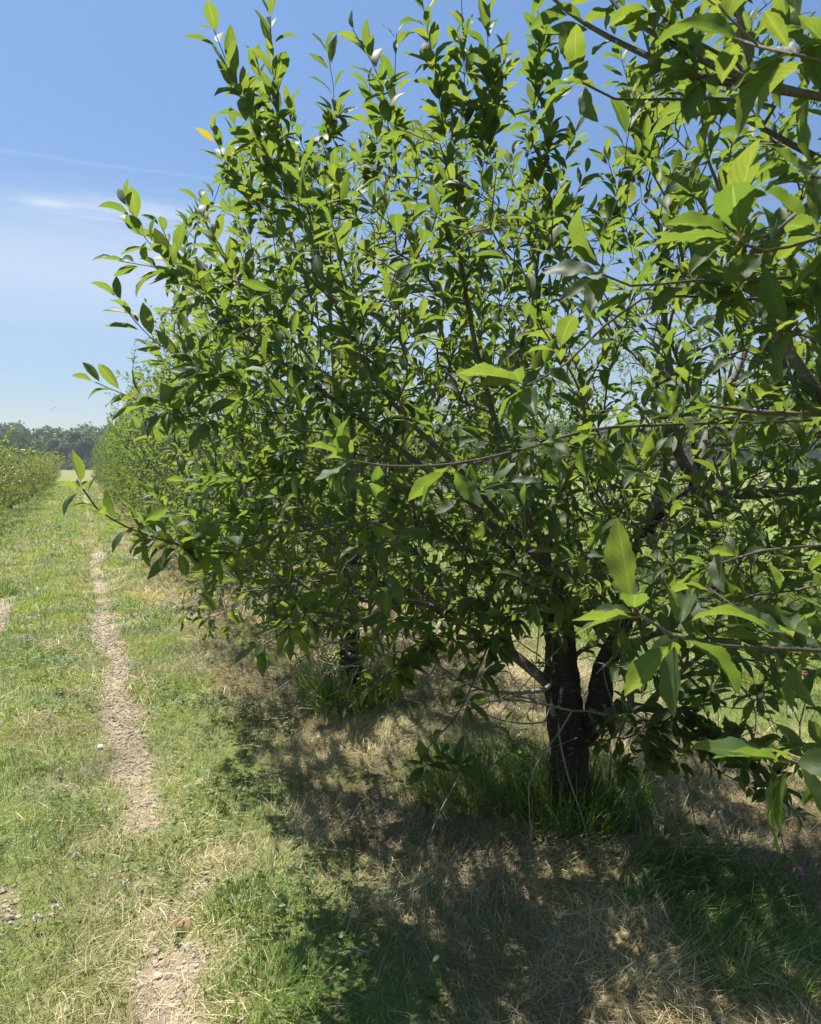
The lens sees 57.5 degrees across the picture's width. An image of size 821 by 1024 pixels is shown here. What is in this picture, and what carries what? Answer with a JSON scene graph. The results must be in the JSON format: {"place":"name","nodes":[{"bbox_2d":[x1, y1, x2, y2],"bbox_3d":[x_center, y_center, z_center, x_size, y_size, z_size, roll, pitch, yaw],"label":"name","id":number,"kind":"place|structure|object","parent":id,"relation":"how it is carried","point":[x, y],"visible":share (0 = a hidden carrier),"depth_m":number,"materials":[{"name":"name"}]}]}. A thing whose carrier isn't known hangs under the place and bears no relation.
{"place":"outdoors","nodes":[
{"label":"outdoors","id":0,"kind":"place"},
{"bbox_2d":[0,466,820,1023],"bbox_3d":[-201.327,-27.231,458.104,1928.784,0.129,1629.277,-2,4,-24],"label":"ground","id":1,"kind":"structure","parent":0,"point":[30,878],"depth_m":2.96,"materials":[{"name":"green plant"}]},
{"bbox_2d":[0,434,9,456],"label":"broadleaf tree","id":2,"kind":"object","parent":1,"relation":"on","point":[6,443],"visible":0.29,"depth_m":228.16,"materials":[{"name":"green plant"}]},
{"bbox_2d":[0,426,12,449],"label":"peach tree","id":3,"kind":"object","parent":1,"relation":"on","point":[5,438],"visible":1,"depth_m":11.82,"materials":[{"name":"green plant"}]},
{"bbox_2d":[0,446,16,515],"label":"peach tree","id":4,"kind":"object","parent":1,"relation":"on","point":[3,482],"visible":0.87,"depth_m":19.37,"materials":[{"name":"green plant"}]},
{"bbox_2d":[0,577,23,597],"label":"grass tuft","id":5,"kind":"object","parent":1,"relation":"on","point":[4,590],"visible":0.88,"depth_m":9.36,"materials":[{"name":"green plant"}]},
{"bbox_2d":[0,449,29,503],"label":"peach tree","id":6,"kind":"object","parent":1,"relation":"on","point":[19,476],"visible":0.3,"depth_m":24.91,"materials":[{"name":"green plant"}]},
{"bbox_2d":[0,438,30,508],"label":"peach tree","id":7,"kind":"object","parent":1,"relation":"on","point":[13,475],"visible":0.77,"depth_m":21.23,"materials":[{"name":"green plant"}]},
{"bbox_2d":[0,455,31,505],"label":"peach tree","id":8,"kind":"object","parent":1,"relation":"on","point":[14,469],"visible":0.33,"depth_m":22.87,"materials":[{"name":"green plant"}]},
{"bbox_2d":[0,452,36,493],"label":"peach tree","id":9,"kind":"object","parent":1,"relation":"on","point":[21,473],"visible":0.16,"depth_m":30.94,"materials":[{"name":"green plant"}]},
{"bbox_2d":[7,427,37,457],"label":"broadleaf tree","id":10,"kind":"object","parent":1,"relation":"on","point":[22,441],"visible":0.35,"depth_m":230.46,"materials":[{"name":"green plant"}]},
{"bbox_2d":[6,456,39,495],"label":"peach tree","id":11,"kind":"object","parent":1,"relation":"on","point":[31,478],"visible":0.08,"depth_m":32.55,"materials":[{"name":"green plant"}]},
{"bbox_2d":[5,456,46,501],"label":"peach tree","id":12,"kind":"object","parent":1,"relation":"on","point":[26,471],"visible":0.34,"depth_m":29.16,"materials":[{"name":"green plant"}]},
{"bbox_2d":[0,443,56,508],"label":"peach tree","id":13,"kind":"object","parent":1,"relation":"on","point":[32,481],"visible":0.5,"depth_m":27.02,"materials":[{"name":"green plant"}]},
{"bbox_2d":[0,446,58,503],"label":"peach tree","id":14,"kind":"object","parent":1,"relation":"on","point":[17,462],"visible":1,"depth_m":17.91,"materials":[{"name":"green plant"}]},
{"bbox_2d":[18,459,53,496],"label":"peach tree","id":15,"kind":"object","parent":1,"relation":"on","point":[41,464],"visible":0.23,"depth_m":36.96,"materials":[{"name":"green plant"}]},
{"bbox_2d":[10,455,62,486],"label":"peach tree","id":16,"kind":"object","parent":1,"relation":"on","point":[44,471],"visible":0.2,"depth_m":38.51,"materials":[{"name":"green plant"}]},
{"bbox_2d":[33,914,39,930],"bbox_3d":[-1.288,1.414,2.576,0.025,0.063,0.026,-2,4,-24],"label":"white clover","id":17,"kind":"object","parent":1,"relation":"on","point":[35,916],"visible":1,"depth_m":2.57,"materials":[{"name":"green plant"}]},
{"bbox_2d":[2,449,71,497],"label":"peach tree","id":18,"kind":"object","parent":1,"relation":"on","point":[30,452],"visible":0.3,"depth_m":34.63,"materials":[{"name":"green plant"}]},
{"bbox_2d":[12,450,63,485],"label":"peach tree","id":19,"kind":"object","parent":1,"relation":"on","point":[48,466],"visible":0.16,"depth_m":42.71,"materials":[{"name":"green plant"}]},
{"bbox_2d":[13,453,62,487],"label":"peach tree","id":20,"kind":"object","parent":1,"relation":"on","point":[44,469],"visible":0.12,"depth_m":40.43,"materials":[{"name":"green plant"}]},
{"bbox_2d":[0,785,108,869],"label":"grass tuft","id":21,"kind":"object","parent":1,"relation":"on","point":[74,799],"visible":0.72,"depth_m":3.29,"materials":[{"name":"green plant"}]},
{"bbox_2d":[51,903,57,917],"bbox_3d":[-1.252,1.410,2.636,0.025,0.063,0.025,-2,4,-24],"label":"white clover","id":22,"kind":"object","parent":1,"relation":"on","point":[54,905],"visible":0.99,"depth_m":2.63,"materials":[{"name":"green plant"}]},
{"bbox_2d":[51,683,63,694],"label":"weed plant","id":23,"kind":"object","parent":1,"relation":"on","point":[56,689],"visible":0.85,"depth_m":5.21,"materials":[{"name":"green plant"}]},
{"bbox_2d":[46,437,71,469],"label":"broadleaf tree","id":24,"kind":"object","parent":1,"relation":"on","point":[56,444],"visible":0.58,"depth_m":237.69,"materials":[{"name":"green plant"}]},
{"bbox_2d":[52,833,69,848],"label":"weed plant","id":25,"kind":"object","parent":1,"relation":"on","point":[57,842],"visible":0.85,"depth_m":3.13,"materials":[{"name":"green plant"}]},
{"bbox_2d":[65,430,97,468],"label":"broadleaf tree","id":26,"kind":"object","parent":1,"relation":"on","point":[87,443],"visible":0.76,"depth_m":236.61,"materials":[{"name":"green plant"}]},
{"bbox_2d":[91,433,103,482],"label":"cherry tree","id":27,"kind":"object","parent":1,"relation":"on","point":[96,456],"visible":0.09,"depth_m":43.84,"materials":[{"name":"green plant"}]},
{"bbox_2d":[91,437,106,485],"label":"cherry tree","id":28,"kind":"object","parent":1,"relation":"on","point":[97,460],"visible":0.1,"depth_m":42.10,"materials":[{"name":"green plant"}]},
{"bbox_2d":[92,435,106,484],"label":"cherry tree","id":29,"kind":"object","parent":1,"relation":"on","point":[95,462],"visible":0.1,"depth_m":45.96,"materials":[{"name":"green plant"}]},
{"bbox_2d":[91,433,110,479],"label":"cherry tree","id":30,"kind":"object","parent":1,"relation":"on","point":[97,452],"visible":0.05,"depth_m":47.77,"materials":[{"name":"green plant"}]},
{"bbox_2d":[96,428,106,452],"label":"broadleaf tree","id":31,"kind":"object","parent":1,"relation":"on","point":[100,432],"visible":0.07,"depth_m":243.30,"materials":[{"name":"plant"}]},
{"bbox_2d":[93,427,124,485],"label":"cherry tree","id":32,"kind":"object","parent":1,"relation":"on","point":[101,460],"visible":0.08,"depth_m":40.32,"materials":[{"name":"green plant"}]},
{"bbox_2d":[101,424,122,491],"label":"cherry tree","id":33,"kind":"object","parent":1,"relation":"on","point":[109,464],"visible":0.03,"depth_m":32.95,"materials":[{"name":"green plant"}]},
{"bbox_2d":[95,426,129,487],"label":"cherry tree","id":34,"kind":"object","parent":1,"relation":"on","point":[103,458],"visible":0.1,"depth_m":38.30,"materials":[{"name":"green plant"}]},
{"bbox_2d":[97,427,135,486],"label":"cherry tree","id":35,"kind":"object","parent":1,"relation":"on","point":[110,461],"visible":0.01,"depth_m":36.72,"materials":[{"name":"green plant"}]},
{"bbox_2d":[98,426,138,486],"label":"cherry tree","id":36,"kind":"object","parent":1,"relation":"on","point":[106,455],"visible":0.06,"depth_m":34.78,"materials":[{"name":"green plant"}]},
{"bbox_2d":[99,413,143,499],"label":"cherry tree","id":37,"kind":"object","parent":1,"relation":"on","point":[102,480],"visible":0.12,"depth_m":29.06,"materials":[{"name":"green plant"}]},
{"bbox_2d":[102,418,149,502],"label":"cherry tree","id":38,"kind":"object","parent":1,"relation":"on","point":[112,460],"visible":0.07,"depth_m":27.27,"materials":[{"name":"green plant"}]},
{"bbox_2d":[98,413,153,488],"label":"cherry tree","id":39,"kind":"object","parent":1,"relation":"on","point":[110,453],"visible":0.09,"depth_m":30.70,"materials":[{"name":"green plant"}]},
{"bbox_2d":[100,403,162,511],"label":"cherry tree","id":40,"kind":"object","parent":1,"relation":"on","point":[113,464],"visible":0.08,"depth_m":23.33,"materials":[{"name":"green plant"}]},
{"bbox_2d":[107,414,169,498],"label":"cherry tree","id":41,"kind":"object","parent":1,"relation":"on","point":[126,459],"visible":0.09,"depth_m":25.58,"materials":[{"name":"green plant"}]},
{"bbox_2d":[102,395,175,508],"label":"cherry tree","id":42,"kind":"object","parent":1,"relation":"on","point":[108,454],"visible":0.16,"depth_m":19.72,"materials":[{"name":"green plant"}]},
{"bbox_2d":[104,395,182,508],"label":"cherry tree","id":43,"kind":"object","parent":1,"relation":"on","point":[126,454],"visible":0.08,"depth_m":21.56,"materials":[{"name":"green plant"}]},
{"bbox_2d":[106,367,212,512],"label":"cherry tree","id":44,"kind":"object","parent":1,"relation":"on","point":[121,485],"visible":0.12,"depth_m":17.85,"materials":[{"name":"green plant"}]},
{"bbox_2d":[111,384,212,531],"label":"cherry tree","id":45,"kind":"object","parent":1,"relation":"on","point":[140,465],"visible":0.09,"depth_m":15.96,"materials":[{"name":"green plant"}]},
{"bbox_2d":[159,1017,170,1023],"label":"stone","id":46,"kind":"object","parent":1,"relation":"on","point":[165,1019],"visible":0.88,"depth_m":2.19,"materials":[{"name":"beige stone"}]},
{"bbox_2d":[115,365,237,535],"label":"cherry tree","id":47,"kind":"object","parent":1,"relation":"on","point":[126,468],"visible":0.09,"depth_m":14.05,"materials":[{"name":"green plant"}]},
{"bbox_2d":[92,298,262,531],"bbox_3d":[-3.900,-1.348,12.592,2.775,4.318,3.036,1,4,13],"label":"cherry tree","id":48,"kind":"object","parent":1,"relation":"on","point":[162,371],"visible":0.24,"depth_m":12.27,"materials":[{"name":"green plant"}]},
{"bbox_2d":[170,918,189,929],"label":"fallen leaf","id":49,"kind":"object","parent":1,"relation":"on","point":[184,923],"visible":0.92,"depth_m":2.61,"materials":[{"name":"plant"}]},
{"bbox_2d":[0,599,391,1023],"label":"gravel","id":50,"kind":"structure","parent":1,"relation":"on","point":[166,975],"depth_m":3.82,"materials":[{"name":"beige soil"}]},
{"bbox_2d":[126,308,302,543],"bbox_3d":[-2.801,-1.029,10.893,2.460,3.906,2.334,1,4,11],"label":"cherry tree","id":51,"kind":"object","parent":1,"relation":"on","point":[158,470],"visible":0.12,"depth_m":10.62,"materials":[{"name":"green plant"}]},
{"bbox_2d":[188,863,296,935],"bbox_3d":[-0.596,1.400,2.692,0.427,0.173,0.414,-2,4,-24],"label":"grass tuft","id":52,"kind":"object","parent":1,"relation":"on","point":[254,884],"visible":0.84,"depth_m":2.71,"materials":[{"name":"green plant"}]},
{"bbox_2d":[150,277,338,592],"bbox_3d":[-1.892,-0.869,8.886,2.410,3.808,2.432,1,4,9],"label":"cherry tree","id":53,"kind":"object","parent":1,"relation":"on","point":[225,363],"visible":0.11,"depth_m":8.51,"materials":[{"name":"green plant"}]},
{"bbox_2d":[186,922,344,1023],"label":"grass tuft","id":54,"kind":"object","parent":1,"relation":"on","point":[271,970],"visible":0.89,"depth_m":2.30,"materials":[{"name":"green plant"}]},
{"bbox_2d":[150,190,423,634],"bbox_3d":[-1.078,-0.833,6.958,2.568,3.996,2.810,-2,4,-29],"label":"cherry tree","id":55,"kind":"object","parent":1,"relation":"on","point":[199,452],"visible":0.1,"depth_m":6.54,"materials":[{"name":"green plant"}]},
{"bbox_2d":[278,721,296,738],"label":"weed plant","id":56,"kind":"object","parent":1,"relation":"on","point":[288,727],"visible":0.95,"depth_m":4.34,"materials":[{"name":"green plant"}]},
{"bbox_2d":[268,408,324,493],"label":"cherry tree","id":57,"kind":"object","parent":1,"relation":"on","point":[312,451],"visible":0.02,"depth_m":27.40,"materials":[{"name":"green plant"}]},
{"bbox_2d":[282,613,312,665],"bbox_3d":[-0.883,0.920,5.748,0.478,0.541,0.218,1,4,22],"label":"weed plant","id":58,"kind":"object","parent":1,"relation":"on","point":[295,654],"visible":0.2,"depth_m":5.73,"materials":[{"name":"green plant"}]},
{"bbox_2d":[277,394,334,500],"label":"cherry tree","id":59,"kind":"object","parent":1,"relation":"on","point":[318,436],"visible":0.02,"depth_m":25.48,"materials":[{"name":"green plant"}]},
{"bbox_2d":[10,114,603,697],"bbox_3d":[-0.475,-0.721,4.704,3.027,4.035,3.312,2,4,34],"label":"cherry tree","id":60,"kind":"object","parent":1,"relation":"on","point":[182,314],"visible":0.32,"depth_m":4.49,"materials":[{"name":"green plant"}]},
{"bbox_2d":[302,401,369,501],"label":"cherry tree","id":61,"kind":"object","parent":1,"relation":"on","point":[323,441],"visible":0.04,"depth_m":23.23,"materials":[{"name":"green plant"}]},
{"bbox_2d":[325,948,368,957],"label":"fallen twig","id":62,"kind":"object","parent":1,"relation":"on","point":[358,950],"visible":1,"depth_m":2.41,"materials":[{"name":"wood"}]},
{"bbox_2d":[318,623,382,705],"bbox_3d":[-0.374,1.013,4.926,0.514,0.496,0.365,1,4,17],"label":"weed plant","id":63,"kind":"object","parent":1,"relation":"on","point":[336,662],"visible":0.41,"depth_m":4.93,"materials":[{"name":"green plant"}]},
{"bbox_2d":[264,638,444,725],"bbox_3d":[-0.369,1.197,4.967,1.289,0.820,1.386,-2,4,-24],"label":"grass tuft","id":64,"kind":"object","parent":1,"relation":"on","point":[338,699],"visible":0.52,"depth_m":4.81,"materials":[{"name":"green plant"}]},
{"bbox_2d":[315,380,409,514],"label":"cherry tree","id":65,"kind":"object","parent":1,"relation":"on","point":[363,440],"visible":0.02,"depth_m":21.34,"materials":[{"name":"green plant"}]},
{"bbox_2d":[356,389,423,519],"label":"cherry tree","id":66,"kind":"object","parent":1,"relation":"on","point":[359,497],"visible":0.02,"depth_m":19.35,"materials":[{"name":"green plant"}]},
{"bbox_2d":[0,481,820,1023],"bbox_3d":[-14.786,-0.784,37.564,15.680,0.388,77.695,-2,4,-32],"label":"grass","id":67,"kind":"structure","parent":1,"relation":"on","point":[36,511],"depth_m":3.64,"materials":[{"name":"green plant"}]},
{"bbox_2d":[0,418,820,465],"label":"distant wood","id":68,"kind":"object","parent":1,"relation":"on","point":[41,436],"visible":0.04,"depth_m":280.74,"materials":[{"name":"green plant"}]},
{"bbox_2d":[0,453,820,470],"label":"undergrowth","id":69,"kind":"object","parent":1,"relation":"on","point":[67,462],"visible":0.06,"depth_m":226.29,"materials":[{"name":"green plant"}]},
{"bbox_2d":[373,377,467,528],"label":"cherry tree","id":70,"kind":"object","parent":1,"relation":"on","point":[447,419],"visible":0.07,"depth_m":17.20,"materials":[{"name":"green plant"}]},
{"bbox_2d":[416,779,434,810],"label":"weed plant","id":71,"kind":"object","parent":1,"relation":"on","point":[425,795],"visible":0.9,"depth_m":3.40,"materials":[{"name":"green plant"}]},
{"bbox_2d":[423,955,446,1004],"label":"weed plant","id":72,"kind":"object","parent":1,"relation":"on","point":[437,985],"visible":0.99,"depth_m":2.22,"materials":[{"name":"green plant"}]},
{"bbox_2d":[55,0,820,871],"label":"cherry tree","id":73,"kind":"object","parent":1,"relation":"on","point":[555,608],"visible":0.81,"depth_m":2.84,"materials":[{"name":"green plant"}]},
{"bbox_2d":[443,439,466,467],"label":"broadleaf tree","id":74,"kind":"object","parent":1,"relation":"on","point":[455,443],"visible":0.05,"depth_m":231.45,"materials":[{"name":"plant"}]},
{"bbox_2d":[441,882,481,894],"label":"fallen twig","id":75,"kind":"object","parent":1,"relation":"on","point":[476,891],"visible":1,"depth_m":2.75,"materials":[{"name":"wood"}]},
{"bbox_2d":[408,349,529,536],"bbox_3d":[1.004,-1.390,15.536,2.910,4.138,2.659,0,4,-2],"label":"cherry tree","id":76,"kind":"object","parent":1,"relation":"on","point":[468,446],"visible":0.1,"depth_m":15.37,"materials":[{"name":"green plant"}]},
{"bbox_2d":[459,426,481,462],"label":"broadleaf tree","id":77,"kind":"object","parent":1,"relation":"on","point":[474,444],"visible":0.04,"depth_m":240.31,"materials":[{"name":"green plant"}]},
{"bbox_2d":[379,711,590,840],"bbox_3d":[0.336,1.219,3.537,1.097,0.444,1.091,-2,4,-24],"label":"grass tuft","id":78,"kind":"object","parent":1,"relation":"on","point":[439,773],"visible":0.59,"depth_m":3.50,"materials":[{"name":"green plant"}]},
{"bbox_2d":[491,711,545,782],"bbox_3d":[0.493,1.152,3.550,0.230,0.328,0.266,-2,4,-24],"label":"weed plant","id":79,"kind":"object","parent":1,"relation":"on","point":[520,732],"visible":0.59,"depth_m":3.53,"materials":[{"name":"green plant"}]},
{"bbox_2d":[458,331,594,552],"bbox_3d":[2.001,-1.224,13.394,2.582,4.100,2.450,2,4,32],"label":"cherry tree","id":80,"kind":"object","parent":1,"relation":"on","point":[520,520],"visible":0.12,"depth_m":13.32,"materials":[{"name":"green plant"}]},
{"bbox_2d":[520,424,543,467],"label":"broadleaf tree","id":81,"kind":"object","parent":1,"relation":"on","point":[531,435],"visible":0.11,"depth_m":238.71,"materials":[{"name":"plant"}]},
{"bbox_2d":[539,925,560,943],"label":"fallen twig","id":82,"kind":"object","parent":1,"relation":"on","point":[546,939],"visible":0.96,"depth_m":2.43,"materials":[{"name":"wood"}]},
{"bbox_2d":[306,0,820,853],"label":"cherry tree","id":83,"kind":"object","parent":1,"relation":"on","point":[706,270],"visible":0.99,"depth_m":1.48,"materials":[{"name":"green plant"}]},
{"bbox_2d":[458,717,703,861],"bbox_3d":[0.731,1.254,3.322,1.155,0.565,1.156,-2,4,-24],"label":"grass tuft","id":84,"kind":"object","parent":1,"relation":"on","point":[608,779],"visible":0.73,"depth_m":3.23,"materials":[{"name":"green plant"}]},
{"bbox_2d":[573,436,597,467],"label":"broadleaf tree","id":85,"kind":"object","parent":1,"relation":"on","point":[594,452],"visible":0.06,"depth_m":229.91,"materials":[{"name":"plant"}]},
{"bbox_2d":[596,426,610,467],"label":"broadleaf tree","id":86,"kind":"object","parent":1,"relation":"on","point":[604,431],"visible":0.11,"depth_m":236.66,"materials":[{"name":"green plant"}]},
{"bbox_2d":[529,293,695,562],"bbox_3d":[3.076,-1.138,11.499,2.623,4.144,2.647,3,4,35],"label":"cherry tree","id":87,"kind":"object","parent":1,"relation":"on","point":[603,497],"visible":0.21,"depth_m":11.26,"materials":[{"name":"green plant"}]},
{"bbox_2d":[611,429,640,466],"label":"broadleaf tree","id":88,"kind":"object","parent":1,"relation":"on","point":[619,437],"visible":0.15,"depth_m":228.31,"materials":[{"name":"plant"}]},
{"bbox_2d":[621,848,664,904],"bbox_3d":[0.784,1.265,2.582,0.102,0.215,0.152,-3,5,-38],"label":"weed plant","id":89,"kind":"object","parent":1,"relation":"on","point":[633,892],"visible":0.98,"depth_m":2.57,"materials":[{"name":"green plant"}]},
{"bbox_2d":[645,820,684,845],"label":"weed plant","id":90,"kind":"object","parent":1,"relation":"on","point":[678,822],"visible":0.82,"depth_m":2.94,"materials":[{"name":"green plant"}]},
{"bbox_2d":[656,433,690,464],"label":"broadleaf tree","id":91,"kind":"object","parent":1,"relation":"on","point":[685,446],"visible":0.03,"depth_m":225.18,"materials":[{"name":"plant"}]},
{"bbox_2d":[617,808,820,963],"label":"grass tuft","id":92,"kind":"object","parent":1,"relation":"on","point":[668,871],"visible":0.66,"depth_m":2.68,"materials":[{"name":"green plant"}]},
{"bbox_2d":[617,271,820,590],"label":"cherry tree","id":93,"kind":"object","parent":1,"relation":"on","point":[715,538],"visible":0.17,"depth_m":9.34,"materials":[{"name":"green plant"}]},
{"bbox_2d":[707,435,732,467],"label":"broadleaf tree","id":94,"kind":"object","parent":1,"relation":"on","point":[718,451],"visible":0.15,"depth_m":220.11,"materials":[{"name":"green plant"}]},
{"bbox_2d":[727,424,751,468],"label":"broadleaf tree","id":95,"kind":"object","parent":1,"relation":"on","point":[744,453],"visible":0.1,"depth_m":226.05,"materials":[{"name":"plant"}]},
{"bbox_2d":[670,873,820,1013],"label":"grass tuft","id":96,"kind":"object","parent":1,"relation":"on","point":[779,950],"visible":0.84,"depth_m":2.34,"materials":[{"name":"green plant"}]},
{"bbox_2d":[753,427,780,466],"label":"broadleaf tree","id":97,"kind":"object","parent":1,"relation":"on","point":[767,446],"visible":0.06,"depth_m":222.33,"materials":[{"name":"plant"}]},
{"bbox_2d":[728,222,820,590],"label":"cherry tree","id":98,"kind":"object","parent":1,"relation":"on","point":[804,468],"visible":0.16,"depth_m":7.73,"materials":[{"name":"green plant"}]},
{"bbox_2d":[778,870,809,910],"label":"weed plant","id":99,"kind":"object","parent":1,"relation":"on","point":[784,875],"visible":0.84,"depth_m":2.61,"materials":[{"name":"green plant"}]},
{"bbox_2d":[792,866,808,886],"bbox_3d":[1.395,1.326,2.702,0.058,0.098,0.057,-2,4,-24],"label":"pink clover","id":100,"kind":"object","parent":1,"relation":"on","point":[801,871],"visible":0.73,"depth_m":2.70,"materials":[{"name":"green plant"}]},
{"bbox_2d":[789,430,812,469],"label":"broadleaf tree","id":101,"kind":"object","parent":1,"relation":"on","point":[808,456],"visible":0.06,"depth_m":229.66,"materials":[{"name":"green plant"}]},
{"bbox_2d":[807,434,820,467],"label":"broadleaf tree","id":102,"kind":"object","parent":1,"relation":"on","point":[816,455],"visible":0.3,"depth_m":232.67,"materials":[{"name":"plant"}]},
{"bbox_2d":[0,0,820,465],"label":"sky","id":103,"kind":"structure","parent":0,"point":[96,95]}
]}

